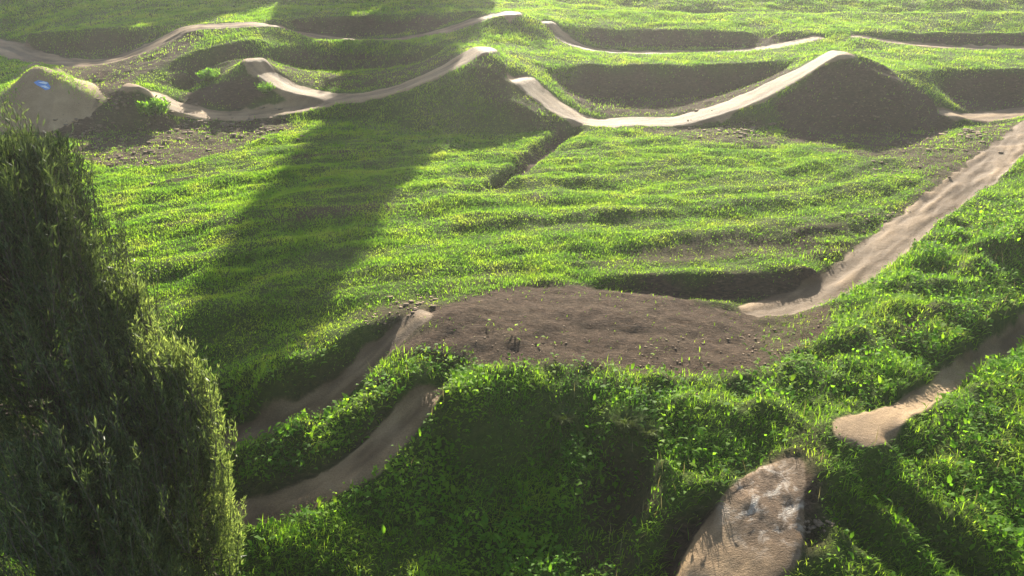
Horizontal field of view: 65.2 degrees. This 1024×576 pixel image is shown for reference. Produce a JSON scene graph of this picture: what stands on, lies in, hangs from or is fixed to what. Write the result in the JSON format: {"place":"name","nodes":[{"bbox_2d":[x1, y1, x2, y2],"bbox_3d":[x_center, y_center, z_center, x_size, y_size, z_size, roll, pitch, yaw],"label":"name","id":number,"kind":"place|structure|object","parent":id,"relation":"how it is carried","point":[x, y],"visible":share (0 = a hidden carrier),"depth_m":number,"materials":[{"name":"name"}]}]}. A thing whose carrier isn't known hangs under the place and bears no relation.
{"place":"outdoors","nodes":[
{"label":"outdoors","id":0,"kind":"place"},
{"bbox_2d":[124,83,339,120],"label":"dirt track","id":1,"kind":"structure","parent":0,"point":[294,103],"depth_m":32.18,"materials":[{"name":"soil"}]},
{"bbox_2d":[0,16,475,67],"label":"dirt track","id":2,"kind":"structure","parent":0,"point":[26,52],"depth_m":37.51,"materials":[{"name":"brown soil"}]},
{"bbox_2d":[241,58,347,98],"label":"dirt track","id":3,"kind":"structure","parent":0,"point":[263,70],"depth_m":33.19,"materials":[{"name":"beige soil"}]},
{"bbox_2d":[216,310,421,451],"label":"dirt track","id":4,"kind":"structure","parent":0,"point":[345,380],"depth_m":15.76,"materials":[{"name":"soil"}]},
{"bbox_2d":[207,380,442,530],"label":"dirt track","id":5,"kind":"structure","parent":0,"point":[356,466],"depth_m":14.05,"materials":[{"name":"soil"}]},
{"bbox_2d":[337,49,470,103],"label":"dirt track","id":6,"kind":"structure","parent":0,"point":[428,76],"depth_m":32.70,"materials":[{"name":"brown soil"}]},
{"bbox_2d":[0,0,1023,575],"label":"ground","id":7,"kind":"structure","parent":0,"point":[606,82],"depth_m":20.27,"materials":[{"name":"green plant"}]},
{"bbox_2d":[0,65,102,131],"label":"takeoff ramp","id":8,"kind":"structure","parent":7,"relation":"on","point":[47,96],"depth_m":30.52,"materials":[{"name":"brown soil"}]},
{"bbox_2d":[0,383,194,575],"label":"columnar tree","id":9,"kind":"object","parent":7,"relation":"on","point":[73,487],"visible":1,"depth_m":9.43,"materials":[{"name":"green plant"}]},
{"bbox_2d":[0,93,198,573],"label":"columnar tree","id":10,"kind":"object","parent":7,"relation":"on","point":[38,182],"visible":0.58,"depth_m":10.25,"materials":[{"name":"green plant"}]},
{"bbox_2d":[35,238,210,574],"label":"columnar tree","id":11,"kind":"object","parent":7,"relation":"on","point":[99,375],"visible":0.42,"depth_m":10.56,"materials":[{"name":"green plant"}]},
{"bbox_2d":[107,84,185,130],"bbox_3d":[-13.997,-7.033,30.880,2.454,1.567,2.563,9,28,19],"label":"landing mound","id":12,"kind":"object","parent":7,"relation":"on","point":[128,117],"visible":0.77,"depth_m":30.53,"materials":[{"name":"brown soil"}]},
{"bbox_2d":[134,95,170,116],"bbox_3d":[-13.780,-6.971,30.553,1.425,0.793,1.439,0,26,0],"label":"leafy shrub","id":13,"kind":"object","parent":12,"relation":"on","point":[153,106],"visible":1,"depth_m":30.29,"materials":[{"name":"green plant"}]},
{"bbox_2d":[102,295,250,575],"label":"columnar tree","id":14,"kind":"object","parent":7,"relation":"on","point":[174,386],"visible":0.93,"depth_m":10.74,"materials":[{"name":"green plant"}]},
{"bbox_2d":[195,67,219,79],"bbox_3d":[-12.743,-8.975,33.575,1.031,0.611,1.148,0,26,0],"label":"leafy shrub","id":15,"kind":"object","parent":7,"relation":"on","point":[208,74],"visible":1,"depth_m":33.42,"materials":[{"name":"green plant"}]},
{"bbox_2d":[143,19,282,68],"bbox_3d":[-13.457,-11.370,36.780,7.433,1.239,4.128,-22,33,-37],"label":"roller","id":16,"kind":"object","parent":7,"relation":"on","point":[199,43],"visible":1,"depth_m":36.03,"materials":[{"name":"green plant"}]},
{"bbox_2d":[253,81,275,92],"bbox_3d":[-10.102,-8.175,32.623,0.927,0.484,0.808,0,26,0],"label":"leafy shrub","id":17,"kind":"object","parent":7,"relation":"on","point":[264,88],"visible":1,"depth_m":32.48,"materials":[{"name":"green plant"}]},
{"bbox_2d":[341,43,573,134],"bbox_3d":[-1.780,-7.801,31.676,7.452,2.680,7.393,-20,33,-35],"label":"grassy jump","id":18,"kind":"object","parent":7,"relation":"on","point":[482,89],"visible":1,"depth_m":31.20,"materials":[{"name":"green plant"}]},
{"bbox_2d":[459,8,558,50],"bbox_3d":[-0.039,-12.686,38.798,4.512,1.352,8.376,-13,29,-24],"label":"crossing roller","id":19,"kind":"object","parent":7,"relation":"on","point":[511,29],"visible":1,"depth_m":38.26,"materials":[{"name":"green plant"}]},
{"bbox_2d":[370,363,658,494],"bbox_3d":[0.072,2.469,14.438,5.144,1.581,2.342,0,26,0],"label":"shaded jump","id":20,"kind":"object","parent":7,"relation":"on","point":[506,427],"visible":0.98,"depth_m":14.38,"materials":[{"name":"green plant"}]},
{"bbox_2d":[550,404,576,425],"bbox_3d":[0.953,2.312,14.441,0.540,0.321,0.587,-21,33,-36],"label":"grass tussock","id":21,"kind":"object","parent":20,"relation":"on","point":[560,417],"depth_m":14.46,"materials":[{"name":"green plant"}]},
{"bbox_2d":[607,396,647,432],"bbox_3d":[1.993,2.247,13.927,0.874,0.467,0.877,0,26,0],"label":"grass tussock","id":22,"kind":"object","parent":20,"relation":"on","point":[628,423],"depth_m":13.98,"materials":[{"name":"green plant"}]},
{"bbox_2d":[33,91,1003,533],"bbox_3d":[0.046,-2.291,22.129,36.169,2.142,23.346,0,26,0],"label":"rubble","id":23,"kind":"object","parent":7,"relation":"on","point":[819,521],"visible":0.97,"depth_m":28.95,"materials":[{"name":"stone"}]},
{"bbox_2d":[395,282,799,370],"bbox_3d":[1.951,0.732,16.910,8.702,0.788,3.657,0,26,0],"label":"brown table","id":24,"kind":"object","parent":7,"relation":"on","point":[528,317],"visible":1,"depth_m":16.62,"materials":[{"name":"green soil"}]},
{"bbox_2d":[633,415,665,439],"bbox_3d":[2.363,2.410,13.803,0.629,0.354,0.685,0,26,0],"label":"grass tussock","id":25,"kind":"object","parent":7,"relation":"on","point":[647,431],"depth_m":13.84,"materials":[{"name":"green plant"}]},
{"bbox_2d":[287,217,1023,575],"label":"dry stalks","id":26,"kind":"object","parent":7,"relation":"on","point":[791,409],"visible":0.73,"depth_m":14.34,"materials":[{"name":"plant"}]},
{"bbox_2d":[664,461,827,575],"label":"landing ramp","id":27,"kind":"structure","parent":7,"relation":"on","point":[753,527],"depth_m":12.14,"materials":[{"name":"brown soil"}]},
{"bbox_2d":[786,31,889,48],"bbox_3d":[15.600,-11.615,37.571,5.200,0.557,2.671,0,26,0],"label":"back roller","id":28,"kind":"object","parent":7,"relation":"on","point":[833,40],"visible":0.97,"depth_m":37.66,"materials":[{"name":"green plant"}]},
{"bbox_2d":[740,46,959,134],"bbox_3d":[14.353,-8.101,32.025,6.833,2.601,9.250,21,33,36],"label":"bare jump","id":29,"kind":"object","parent":7,"relation":"on","point":[849,77],"visible":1,"depth_m":30.86,"materials":[{"name":"brown soil"}]},
{"bbox_2d":[823,411,922,469],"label":"drop ramp","id":30,"kind":"structure","parent":7,"relation":"on","point":[859,436],"depth_m":13.13,"materials":[{"name":"brown soil"}]},
{"bbox_2d":[519,52,828,133],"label":"dirt track","id":31,"kind":"structure","parent":0,"point":[726,109],"depth_m":31.80,"materials":[{"name":"beige soil"}]},
{"bbox_2d":[553,22,813,53],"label":"dirt track","id":32,"kind":"structure","parent":0,"point":[564,37],"depth_m":38.52,"materials":[{"name":"beige soil"}]},
{"bbox_2d":[721,456,803,575],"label":"dirt track","id":33,"kind":"structure","parent":0,"point":[790,561],"depth_m":12.66,"materials":[{"name":"brown soil"}]},
{"bbox_2d":[740,121,1023,314],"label":"dirt track","id":34,"kind":"structure","parent":0,"point":[894,238],"depth_m":21.51,"materials":[{"name":"brown soil"}]},
{"bbox_2d":[832,311,1023,421],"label":"dirt track","id":35,"kind":"structure","parent":0,"point":[949,378],"depth_m":15.34,"materials":[{"name":"brown soil"}]},
{"bbox_2d":[876,38,1023,49],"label":"dirt track","id":36,"kind":"structure","parent":0,"point":[945,46],"depth_m":38.57,"materials":[{"name":"beige soil"}]},
{"bbox_2d":[941,106,1023,122],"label":"dirt track","id":37,"kind":"structure","parent":0,"point":[983,116],"depth_m":31.82,"materials":[{"name":"beige soil"}]}
]}

